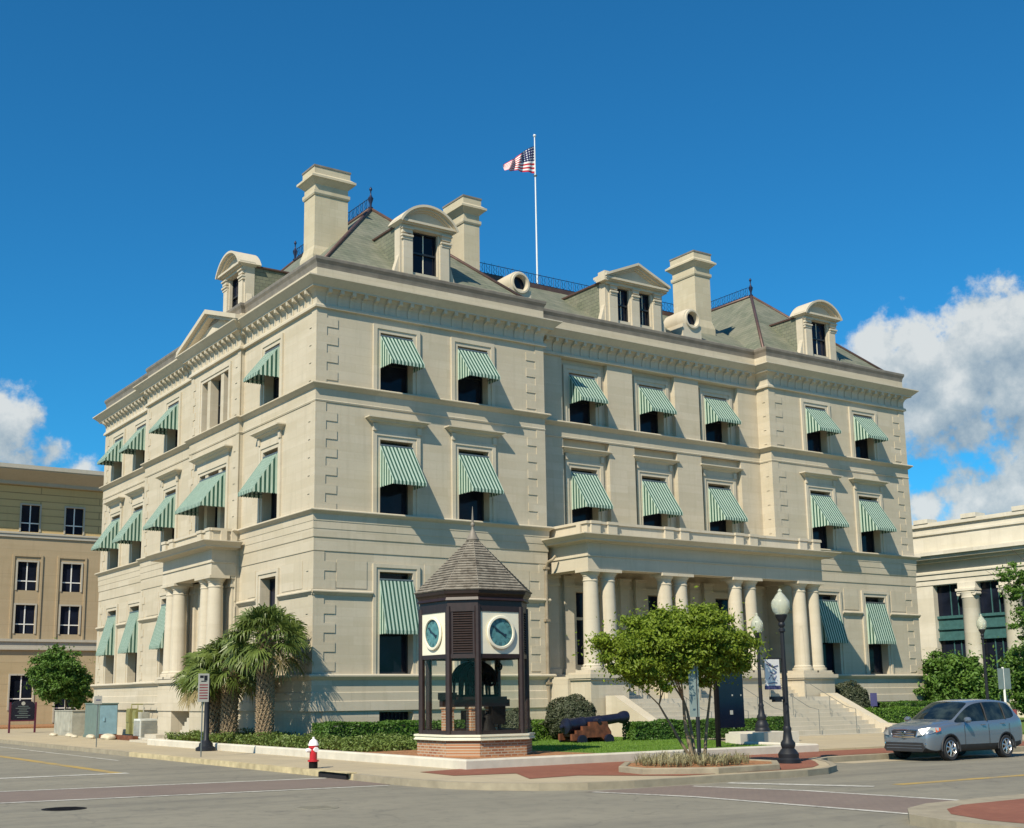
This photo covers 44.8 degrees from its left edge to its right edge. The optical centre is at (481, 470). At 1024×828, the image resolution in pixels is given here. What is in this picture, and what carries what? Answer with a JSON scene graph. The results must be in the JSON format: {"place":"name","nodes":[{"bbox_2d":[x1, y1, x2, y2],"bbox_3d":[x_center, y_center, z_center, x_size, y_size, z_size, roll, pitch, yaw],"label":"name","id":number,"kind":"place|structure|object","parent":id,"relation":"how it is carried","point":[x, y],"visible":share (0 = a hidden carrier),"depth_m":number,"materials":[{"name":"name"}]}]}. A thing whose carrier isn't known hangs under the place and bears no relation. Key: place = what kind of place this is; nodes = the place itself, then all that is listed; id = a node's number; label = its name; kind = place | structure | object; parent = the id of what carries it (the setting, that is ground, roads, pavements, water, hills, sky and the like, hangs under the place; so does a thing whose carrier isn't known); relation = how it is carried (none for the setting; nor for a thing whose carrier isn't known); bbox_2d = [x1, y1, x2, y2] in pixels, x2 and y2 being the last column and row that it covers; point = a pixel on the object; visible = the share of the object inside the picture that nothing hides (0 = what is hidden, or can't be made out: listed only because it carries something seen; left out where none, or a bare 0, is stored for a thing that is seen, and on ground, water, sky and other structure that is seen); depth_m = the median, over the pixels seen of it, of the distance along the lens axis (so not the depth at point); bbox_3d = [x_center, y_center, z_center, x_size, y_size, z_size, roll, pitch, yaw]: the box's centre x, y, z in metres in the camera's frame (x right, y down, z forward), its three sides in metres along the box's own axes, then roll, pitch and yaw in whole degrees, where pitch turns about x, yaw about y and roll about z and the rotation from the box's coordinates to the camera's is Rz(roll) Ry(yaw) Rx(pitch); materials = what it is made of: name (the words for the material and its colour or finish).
{"place":"outdoors","nodes":[
{"label":"outdoors","id":0,"kind":"place"},
{"bbox_2d":[0,728,893,782],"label":"pavement","id":1,"kind":"structure","parent":0,"point":[40,735],"depth_m":35.12,"materials":[{"name":"concrete"}]},
{"bbox_2d":[8,700,36,732],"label":"marker sign","id":2,"kind":"object","parent":1,"relation":"on","point":[23,710],"visible":0.99,"depth_m":72.38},
{"bbox_2d":[0,462,103,724],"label":"office building","id":3,"kind":"structure","parent":1,"relation":"on","point":[50,525],"depth_m":94.78,"materials":[{"name":"beige paint"}]},
{"bbox_2d":[7,674,33,709],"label":"window","id":4,"kind":"structure","parent":3,"relation":"in","point":[14,682],"depth_m":92.55,"materials":[{"name":"glass"}]},
{"bbox_2d":[12,603,36,633],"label":"window","id":5,"kind":"structure","parent":3,"relation":"in","point":[24,622],"depth_m":93.55,"materials":[{"name":"glass"}]},
{"bbox_2d":[15,560,38,590],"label":"window","id":6,"kind":"structure","parent":3,"relation":"in","point":[26,570],"depth_m":94.15,"materials":[{"name":"glass"}]},
{"bbox_2d":[19,503,41,532],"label":"window","id":7,"kind":"structure","parent":3,"relation":"in","point":[29,521],"depth_m":94.93,"materials":[{"name":"glass"}]},
{"bbox_2d":[58,604,80,634],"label":"window","id":8,"kind":"structure","parent":3,"relation":"in","point":[69,615],"depth_m":95.38,"materials":[{"name":"glass"}]},
{"bbox_2d":[60,562,82,591],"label":"window","id":9,"kind":"structure","parent":3,"relation":"in","point":[71,572],"depth_m":95.94,"materials":[{"name":"glass"}]},
{"bbox_2d":[63,506,84,534],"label":"window","id":10,"kind":"structure","parent":3,"relation":"in","point":[74,519],"depth_m":96.74,"materials":[{"name":"glass"}]},
{"bbox_2d":[18,638,95,709],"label":"street tree","id":11,"kind":"object","parent":1,"relation":"on","point":[53,675],"visible":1,"depth_m":82.92,"materials":[{"name":"green plant"}]},
{"bbox_2d":[54,710,84,735],"bbox_3d":[-21.858,13.389,65.929,0.760,1.310,3.500,6,-12,-33],"label":"utility cabinet","id":12,"kind":"object","parent":1,"relation":"on","point":[69,721],"visible":0.81,"depth_m":64.73,"materials":[{"name":"metal"}]},
{"bbox_2d":[83,703,118,737],"bbox_3d":[-18.972,12.444,61.943,1.000,1.680,2.510,6,-12,-33],"label":"utility cabinet","id":13,"kind":"object","parent":1,"relation":"on","point":[107,717],"visible":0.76,"depth_m":61.08,"materials":[{"name":"metal"}]},
{"bbox_2d":[133,719,156,738],"bbox_3d":[-15.451,11.896,57.102,0.900,0.950,1.000,6,-12,-33],"label":"air conditioner","id":14,"kind":"object","parent":1,"relation":"on","point":[142,727],"visible":0.9,"depth_m":56.75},
{"bbox_2d":[198,674,208,756],"bbox_3d":[-8.944,7.839,39.841,0.360,2.620,0.070,6,-12,-33],"label":"parking sign","id":15,"kind":"object","parent":1,"relation":"on","point":[203,687],"visible":1,"depth_m":39.94,"materials":[{"name":"metal"}]},
{"bbox_2d":[195,678,215,750],"bbox_3d":[-9.818,8.691,44.416,0.720,2.600,0.720,6,-12,-33],"label":"iron post","id":16,"kind":"object","parent":1,"relation":"on","point":[207,744],"visible":0.69,"depth_m":44.22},
{"bbox_2d":[305,737,318,767],"bbox_3d":[-4.415,7.377,32.480,0.370,0.800,0.328,6,-12,-33],"label":"fire hydrant","id":17,"kind":"object","parent":1,"relation":"on","point":[313,750],"visible":1,"depth_m":32.41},
{"bbox_2d":[147,739,818,768],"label":"lawn curb wall","id":18,"kind":"structure","parent":1,"relation":"on","point":[485,763],"depth_m":34.73,"materials":[{"name":"concrete"}]},
{"bbox_2d":[90,164,927,742],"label":"courthouse","id":19,"kind":"structure","parent":1,"relation":"on","point":[336,430],"depth_m":54.82,"materials":[{"name":"stone"}]},
{"bbox_2d":[102,604,118,683],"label":"window","id":20,"kind":"structure","parent":19,"relation":"in","point":[112,607],"depth_m":67.10,"materials":[{"name":"stone"}]},
{"bbox_2d":[103,496,124,569],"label":"window frame","id":21,"kind":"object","parent":19,"relation":"in","point":[115,505],"depth_m":68.43,"materials":[{"name":"stone"}]},
{"bbox_2d":[111,429,125,481],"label":"window frame","id":22,"kind":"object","parent":19,"relation":"in","point":[122,433],"depth_m":69.20,"materials":[{"name":"stone"}]},
{"bbox_2d":[124,599,139,682],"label":"window","id":23,"kind":"structure","parent":19,"relation":"in","point":[133,603],"depth_m":64.63,"materials":[{"name":"stone"}]},
{"bbox_2d":[124,486,144,562],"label":"window frame","id":24,"kind":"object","parent":19,"relation":"in","point":[137,495],"depth_m":65.63,"materials":[{"name":"stone"}]},
{"bbox_2d":[155,468,181,551],"bbox_3d":[-15.083,2.009,60.441,0.840,3.830,2.820,6,-12,-33],"label":"window frame","id":25,"kind":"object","parent":19,"relation":"in","point":[170,479],"depth_m":60.39,"materials":[{"name":"stone"}]},
{"bbox_2d":[164,392,181,452],"bbox_3d":[-15.008,-2.292,61.305,0.545,2.720,2.160,6,-12,-33],"label":"window frame","id":26,"kind":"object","parent":19,"relation":"in","point":[178,397],"depth_m":61.08,"materials":[{"name":"stone"}]},
{"bbox_2d":[188,444,232,532],"bbox_3d":[-11.968,1.089,55.482,0.828,3.800,4.410,6,-12,-33],"label":"triple window","id":27,"kind":"structure","parent":19,"relation":"in","point":[218,458],"depth_m":55.32,"materials":[{"name":"stone"}]},
{"bbox_2d":[198,361,231,433],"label":"triple window","id":28,"kind":"structure","parent":19,"relation":"in","point":[228,366],"depth_m":56.83,"materials":[{"name":"stone"}]},
{"bbox_2d":[255,568,279,675],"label":"window","id":29,"kind":"structure","parent":19,"relation":"in","point":[274,583],"depth_m":50.43,"materials":[{"name":"stone"}]},
{"bbox_2d":[249,422,285,522],"bbox_3d":[-8.570,0.180,50.772,0.840,3.830,2.820,6,-12,-33],"label":"window","id":30,"kind":"structure","parent":19,"relation":"in","point":[269,438],"depth_m":50.85,"materials":[{"name":"stone"}]},
{"bbox_2d":[260,333,283,405],"bbox_3d":[-8.496,-4.121,51.636,0.545,2.720,2.160,6,-12,-33],"label":"window frame","id":31,"kind":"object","parent":19,"relation":"in","point":[278,382],"depth_m":51.68,"materials":[{"name":"stone"}]},
{"bbox_2d":[379,712,407,724],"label":"basement window","id":32,"kind":"structure","parent":19,"relation":"in","point":[383,716],"depth_m":47.92,"materials":[{"name":"black glass"}]},
{"bbox_2d":[372,563,419,673],"bbox_3d":[-3.418,5.801,48.405,2.100,4.230,0.545,6,-12,-33],"label":"window","id":33,"kind":"structure","parent":19,"relation":"in","point":[389,651],"depth_m":48.36,"materials":[{"name":"stone"}]},
{"bbox_2d":[373,323,419,394],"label":"window","id":34,"kind":"structure","parent":19,"relation":"in","point":[393,377],"depth_m":50.32,"materials":[{"name":"stone"}]},
{"bbox_2d":[365,415,430,515],"bbox_3d":[-3.403,-0.135,49.358,2.820,3.830,0.840,6,-12,-33],"label":"window","id":35,"kind":"structure","parent":19,"relation":"in","point":[391,498],"depth_m":49.46,"materials":[{"name":"stone"}]},
{"bbox_2d":[450,337,494,405],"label":"window","id":36,"kind":"structure","parent":19,"relation":"in","point":[469,388],"depth_m":52.33,"materials":[{"name":"stone"}]},
{"bbox_2d":[444,425,505,521],"bbox_3d":[-0.343,0.194,51.357,2.820,3.830,0.840,6,-12,-33],"label":"window","id":37,"kind":"structure","parent":19,"relation":"in","point":[466,438],"depth_m":51.44,"materials":[{"name":"stone"}]},
{"bbox_2d":[533,134,537,283],"bbox_3d":[2.811,-13.293,63.673,0.240,8.460,0.240,6,-12,-33],"label":"flagpole","id":38,"kind":"object","parent":19,"relation":"on","point":[534,136],"visible":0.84,"depth_m":63.61,"materials":[{"name":"metal"}]},
{"bbox_2d":[503,146,534,172],"bbox_3d":[1.986,-16.010,63.521,2.027,1.830,0.256,6,-12,-33],"label":"flag","id":39,"kind":"object","parent":38,"relation":"attached to","point":[523,161],"visible":1,"depth_m":63.72,"materials":[{"name":"fabric"}]},
{"bbox_2d":[562,364,601,425],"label":"window","id":40,"kind":"structure","parent":19,"relation":"in","point":[578,412],"depth_m":56.80,"materials":[{"name":"stone"}]},
{"bbox_2d":[574,585,599,669],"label":"window","id":41,"kind":"structure","parent":19,"relation":"in","point":[578,597],"depth_m":54.54,"materials":[{"name":"glass"}]},
{"bbox_2d":[562,446,612,523],"bbox_3d":[4.606,0.951,55.829,2.820,3.830,0.840,6,-12,-33],"label":"window","id":42,"kind":"structure","parent":19,"relation":"in","point":[574,457],"depth_m":55.90,"materials":[{"name":"stone"}]},
{"bbox_2d":[632,376,669,435],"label":"window","id":43,"kind":"structure","parent":19,"relation":"in","point":[648,421],"depth_m":59.06,"materials":[{"name":"stone"}]},
{"bbox_2d":[633,455,680,526],"bbox_3d":[8.066,1.322,58.089,2.820,3.830,0.840,6,-12,-33],"label":"window","id":44,"kind":"structure","parent":19,"relation":"in","point":[644,465],"depth_m":58.19,"materials":[{"name":"stone"}]},
{"bbox_2d":[644,589,672,614],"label":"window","id":45,"kind":"structure","parent":19,"relation":"in","point":[648,605],"depth_m":56.78,"materials":[{"name":"glass"}]},
{"bbox_2d":[698,387,733,443],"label":"window","id":46,"kind":"structure","parent":19,"relation":"in","point":[712,432],"depth_m":61.34,"materials":[{"name":"stone"}]},
{"bbox_2d":[700,463,743,532],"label":"window","id":47,"kind":"structure","parent":19,"relation":"in","point":[712,474],"depth_m":60.48,"materials":[{"name":"stone"}]},
{"bbox_2d":[800,398,832,453],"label":"window","id":48,"kind":"structure","parent":19,"relation":"in","point":[810,441],"depth_m":63.75,"materials":[{"name":"stone"}]},
{"bbox_2d":[799,471,842,549],"bbox_3d":[17.151,2.073,62.785,2.820,3.830,0.840,6,-12,-33],"label":"window","id":49,"kind":"structure","parent":19,"relation":"in","point":[814,481],"depth_m":62.90,"materials":[{"name":"stone"}]},
{"bbox_2d":[818,588,845,673],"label":"window","id":50,"kind":"structure","parent":19,"relation":"in","point":[828,651],"depth_m":62.03,"materials":[{"name":"stone"}]},
{"bbox_2d":[848,406,879,460],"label":"window","id":51,"kind":"structure","parent":19,"relation":"in","point":[859,448],"depth_m":65.74,"materials":[{"name":"stone"}]},
{"bbox_2d":[848,477,889,553],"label":"window","id":52,"kind":"structure","parent":19,"relation":"in","point":[861,487],"depth_m":64.87,"materials":[{"name":"stone"}]},
{"bbox_2d":[860,590,893,673],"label":"window","id":53,"kind":"structure","parent":19,"relation":"in","point":[873,653],"depth_m":63.83,"materials":[{"name":"stone"}]},
{"bbox_2d":[532,736,768,752],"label":"lawn","id":54,"kind":"structure","parent":1,"relation":"on","point":[613,747],"depth_m":39.25,"materials":[{"name":"plant"}]},
{"bbox_2d":[243,744,416,753],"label":"planting soil","id":55,"kind":"structure","parent":54,"relation":"on","point":[396,751],"depth_m":37.86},
{"bbox_2d":[170,645,253,739],"bbox_3d":[-10.441,8.640,48.422,3.262,3.846,3.189,6,-12,-33],"label":"cabbage palm","id":56,"kind":"object","parent":55,"relation":"on","point":[214,712],"visible":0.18,"depth_m":48.02,"materials":[{"name":"green plant"}]},
{"bbox_2d":[181,634,278,742],"bbox_3d":[-9.564,8.296,47.473,3.544,4.162,3.712,6,-12,-33],"label":"cabbage palm","id":57,"kind":"object","parent":55,"relation":"on","point":[229,701],"visible":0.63,"depth_m":46.98,"materials":[{"name":"green plant"}]},
{"bbox_2d":[218,602,313,744],"bbox_3d":[-7.820,7.374,45.244,3.486,5.142,3.633,6,-12,-33],"label":"cabbage palm","id":58,"kind":"object","parent":55,"relation":"on","point":[263,653],"visible":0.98,"depth_m":44.84,"materials":[{"name":"green plant"}]},
{"bbox_2d":[164,728,416,751],"bbox_3d":[-6.657,9.718,45.280,4.422,0.610,16.657,6,-12,-33],"label":"ground cover","id":59,"kind":"object","parent":55,"relation":"on","point":[378,743],"visible":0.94,"depth_m":41.61,"materials":[{"name":"green plant"}]},
{"bbox_2d":[311,719,465,739],"bbox_3d":[-3.332,9.553,45.400,5.840,0.921,1.386,6,-12,-33],"label":"hedge","id":60,"kind":"object","parent":54,"relation":"on","point":[342,729],"visible":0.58,"depth_m":44.46,"materials":[{"name":"green plant"}]},
{"bbox_2d":[383,751,593,758],"bbox_3d":[0.253,8.131,35.574,5.140,0.018,5.980,6,-12,-33],"label":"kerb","id":61,"kind":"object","parent":54,"relation":"on","point":[541,753],"visible":0.12,"depth_m":35.01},
{"bbox_2d":[414,506,534,756],"bbox_3d":[-0.220,4.621,36.176,3.090,7.250,3.090,6,-12,-33],"label":"clock kiosk","id":62,"kind":"object","parent":61,"relation":"on","point":[472,593],"visible":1,"depth_m":35.06,"materials":[{"name":"wood"}]},
{"bbox_2d":[440,707,454,730],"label":"brick pier","id":63,"kind":"structure","parent":62,"relation":"on","point":[443,718],"depth_m":35.22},
{"bbox_2d":[438,693,509,724],"bbox_3d":[-0.195,6.838,35.682,2.000,0.910,0.850,6,-12,-33],"label":"beam stand","id":64,"kind":"object","parent":63,"relation":"on","point":[496,705],"visible":0.77,"depth_m":35.59,"materials":[{"name":"metal"}]},
{"bbox_2d":[452,662,502,696],"bbox_3d":[-0.135,6.023,35.871,1.420,1.000,0.600,6,-12,-33],"label":"clock mechanism","id":65,"kind":"object","parent":64,"relation":"on","point":[462,673],"visible":0.9,"depth_m":35.71,"materials":[{"name":"metal"}]},
{"bbox_2d":[501,707,531,731],"bbox_3d":[1.242,9.248,45.022,1.318,1.369,1.341,6,-12,-33],"label":"shrub","id":66,"kind":"object","parent":54,"relation":"on","point":[512,718],"visible":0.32,"depth_m":44.68,"materials":[{"name":"green plant"}]},
{"bbox_2d":[531,719,554,739],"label":"hedge","id":67,"kind":"object","parent":54,"relation":"on","point":[540,730],"visible":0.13,"depth_m":46.57,"materials":[{"name":"green plant"}]},
{"bbox_2d":[543,693,596,738],"bbox_3d":[3.426,9.270,46.507,2.069,1.829,2.108,6,-12,-33],"label":"shrub","id":68,"kind":"object","parent":54,"relation":"on","point":[568,708],"visible":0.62,"depth_m":46.01,"materials":[{"name":"green plant"}]},
{"bbox_2d":[558,711,629,742],"bbox_3d":[4.008,9.149,44.123,3.055,1.168,1.120,6,-12,-34],"label":"cannon","id":69,"kind":"object","parent":54,"relation":"on","point":[585,729],"visible":0.94,"depth_m":43.67,"materials":[{"name":"metal"}]},
{"bbox_2d":[622,716,783,740],"bbox_3d":[8.680,9.778,47.135,8.098,0.835,0.829,6,-12,-33],"label":"hedge","id":70,"kind":"object","parent":54,"relation":"on","point":[644,730],"visible":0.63,"depth_m":45.89,"materials":[{"name":"green plant"}]},
{"bbox_2d":[713,672,744,746],"bbox_3d":[7.779,6.915,39.031,1.180,3.780,0.120,6,-12,-33],"label":"information totem","id":71,"kind":"object","parent":54,"relation":"on","point":[728,704],"visible":0.46,"depth_m":38.88,"materials":[{"name":"metal"}]},
{"bbox_2d":[0,743,1023,827],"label":"road","id":72,"kind":"structure","parent":0,"point":[390,806],"depth_m":23.46,"materials":[{"name":"asphalt"}]},
{"bbox_2d":[0,778,387,802],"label":"crosswalk","id":73,"kind":"structure","parent":72,"relation":"on","point":[60,794],"depth_m":27.37,"materials":[{"name":"brick"}]},
{"bbox_2d":[4,785,389,802],"bbox_3d":[-7.716,6.609,25.020,12.683,0.001,0.200,5,-12,-27],"label":"road line","id":74,"kind":"object","parent":72,"relation":"on","point":[191,794],"visible":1,"depth_m":25.84,"materials":[{"name":"white paint"}]},
{"bbox_2d":[0,739,1023,790],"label":"kerb","id":75,"kind":"structure","parent":72,"relation":"on","point":[829,769],"depth_m":28.78,"materials":[{"name":"concrete"}]},
{"bbox_2d":[314,769,356,779],"bbox_3d":[-3.614,7.498,30.636,0.280,0.175,1.800,6,-12,-33],"label":"storm drain inlet","id":76,"kind":"object","parent":75,"relation":"in","point":[335,775],"visible":1,"depth_m":30.49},
{"bbox_2d":[598,792,907,813],"bbox_3d":[6.245,5.672,20.721,0.711,0.001,12.310,7,-13,-37],"label":"road line","id":77,"kind":"object","parent":72,"relation":"on","point":[764,802],"visible":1,"depth_m":22.41,"materials":[{"name":"white paint"}]},
{"bbox_2d":[590,785,953,812],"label":"crosswalk","id":78,"kind":"structure","parent":72,"relation":"on","point":[876,802],"depth_m":23.59,"materials":[{"name":"brick"}]},
{"bbox_2d":[834,752,1023,762],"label":"gutter band","id":79,"kind":"object","parent":72,"relation":"on","point":[885,760],"visible":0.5,"depth_m":36.49,"materials":[{"name":"concrete"}]},
{"bbox_2d":[883,699,1021,760],"bbox_3d":[13.988,7.653,36.850,4.600,1.711,2.290,6,-12,-33],"label":"parked suv","id":80,"kind":"object","parent":72,"relation":"on","point":[949,730],"visible":1,"depth_m":36.12,"materials":[{"name":"grey paint"}]},
{"bbox_2d":[908,794,1023,827],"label":"corner island","id":81,"kind":"structure","parent":72,"relation":"on","point":[934,815],"depth_m":18.27,"materials":[{"name":"concrete"}]},
{"bbox_2d":[947,799,1023,822],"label":"island paving","id":82,"kind":"structure","parent":81,"relation":"on","point":[1008,811],"depth_m":18.88,"materials":[{"name":"brick"}]},
{"bbox_2d":[0,0,1023,524],"label":"sky","id":83,"kind":"structure","parent":0,"point":[864,158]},
{"bbox_2d":[632,749,750,766],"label":"ornamental grass","id":84,"kind":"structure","parent":0,"point":[677,759],"depth_m":29.81,"materials":[{"name":"beige plant"}]},
{"bbox_2d":[425,741,1023,778],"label":"brick paving","id":85,"kind":"structure","parent":0,"point":[603,768],"depth_m":30.84,"materials":[{"name":"brick"}]},
{"bbox_2d":[619,759,779,773],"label":"planter kerb","id":86,"kind":"structure","parent":85,"relation":"on","point":[624,767],"depth_m":28.56,"materials":[{"name":"concrete"}]},
{"bbox_2d":[628,760,771,767],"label":"planter soil","id":87,"kind":"structure","parent":86,"relation":"in","point":[707,765],"depth_m":29.92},
{"bbox_2d":[565,586,779,762],"bbox_3d":[4.918,5.166,31.223,5.484,4.420,4.173,6,-12,-33],"label":"crepe myrtle","id":88,"kind":"object","parent":87,"relation":"on","point":[653,646],"visible":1,"depth_m":30.61,"materials":[{"name":"green plant"}]},
{"bbox_2d":[688,632,700,764],"bbox_3d":[5.215,5.620,30.401,0.240,3.300,0.100,-1,-10,4],"label":"street sign","id":89,"kind":"object","parent":87,"relation":"on","point":[694,695],"visible":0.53,"depth_m":30.35,"materials":[{"name":"metal"}]},
{"bbox_2d":[771,589,800,763],"bbox_3d":[7.978,5.379,32.682,0.600,4.530,0.600,6,-12,-33],"label":"street lamp","id":90,"kind":"object","parent":85,"relation":"on","point":[788,753],"visible":1,"depth_m":32.56,"materials":[{"name":"metal"}]},
{"bbox_2d":[763,658,782,689],"bbox_3d":[7.652,5.311,32.468,0.690,0.814,0.044,6,-12,-33],"label":"banner","id":91,"kind":"object","parent":90,"relation":"attached to","point":[772,677],"visible":1,"depth_m":32.42,"materials":[{"name":"fabric"}]},
{"bbox_2d":[721,733,1023,750],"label":"entrance path","id":92,"kind":"structure","parent":0,"point":[847,742],"depth_m":44.99,"materials":[{"name":"concrete"}]},
{"bbox_2d":[725,731,798,743],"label":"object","id":93,"kind":"structure","parent":92,"relation":"on","point":[740,737],"depth_m":41.44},
{"bbox_2d":[751,613,769,731],"bbox_3d":[9.562,6.911,42.673,0.510,4.030,0.510,6,-12,-33],"label":"street lamp","id":94,"kind":"object","parent":93,"relation":"on","point":[761,724],"visible":0.78,"depth_m":42.50,"materials":[{"name":"metal"}]},
{"bbox_2d":[1019,717,1023,734],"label":"side lawn","id":95,"kind":"structure","parent":0,"point":[1022,720],"depth_m":62.42,"materials":[{"name":"plant"}]},
{"bbox_2d":[835,680,872,707],"bbox_3d":[17.445,11.125,58.877,2.473,2.401,2.184,6,-12,-33],"label":"shrub","id":96,"kind":"object","parent":95,"relation":"on","point":[858,695],"visible":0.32,"depth_m":58.34,"materials":[{"name":"green plant"}]},
{"bbox_2d":[862,706,925,722],"bbox_3d":[21.137,11.531,58.246,9.305,1.078,1.138,6,-12,-33],"label":"hedge","id":97,"kind":"object","parent":95,"relation":"on","point":[891,714],"visible":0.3,"depth_m":56.23,"materials":[{"name":"green plant"}]},
{"bbox_2d":[880,700,941,710],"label":"hedge","id":98,"kind":"object","parent":95,"relation":"on","point":[913,703],"visible":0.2,"depth_m":61.17,"materials":[{"name":"green plant"}]},
{"bbox_2d":[913,643,1013,704],"bbox_3d":[24.781,11.229,65.033,5.620,4.380,6.538,0,-10,-2],"label":"garden tree","id":99,"kind":"object","parent":95,"relation":"on","point":[950,676],"visible":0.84,"depth_m":63.95,"materials":[{"name":"green plant"}]},
{"bbox_2d":[912,505,1023,716],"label":"columned building","id":100,"kind":"structure","parent":95,"relation":"on","point":[957,587],"depth_m":80.02,"materials":[{"name":"stone"}]},
{"bbox_2d":[937,585,965,657],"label":"window pane","id":101,"kind":"structure","parent":100,"relation":"in","point":[944,603],"depth_m":81.54,"materials":[{"name":"black glass"}]},
{"bbox_2d":[980,581,1010,701],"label":"window pane","id":102,"kind":"structure","parent":100,"relation":"in","point":[985,597],"depth_m":78.88,"materials":[{"name":"black glass"}]},
{"bbox_2d":[976,614,988,698],"bbox_3d":[22.429,8.906,55.235,0.540,5.030,0.540,6,-12,-33],"label":"street lamp","id":103,"kind":"object","parent":95,"relation":"on","point":[981,623],"visible":0.69,"depth_m":55.40,"materials":[{"name":"metal"}]},
{"bbox_2d":[981,623,1023,714],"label":"garden tree","id":104,"kind":"object","parent":95,"relation":"on","point":[1014,661],"visible":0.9,"depth_m":65.51,"materials":[{"name":"green plant"}]},
{"bbox_2d":[997,667,1010,702],"bbox_3d":[22.837,9.954,54.087,0.620,2.750,0.100,2,-11,-13],"label":"street sign","id":105,"kind":"object","parent":95,"relation":"on","point":[1004,679],"visible":0.78,"depth_m":54.19,"materials":[{"name":"metal"}]},
{"bbox_2d":[987,548,1023,641],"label":"shade tree","id":106,"kind":"object","parent":95,"relation":"on","point":[1014,590],"visible":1,"depth_m":63.13,"materials":[{"name":"green plant"}]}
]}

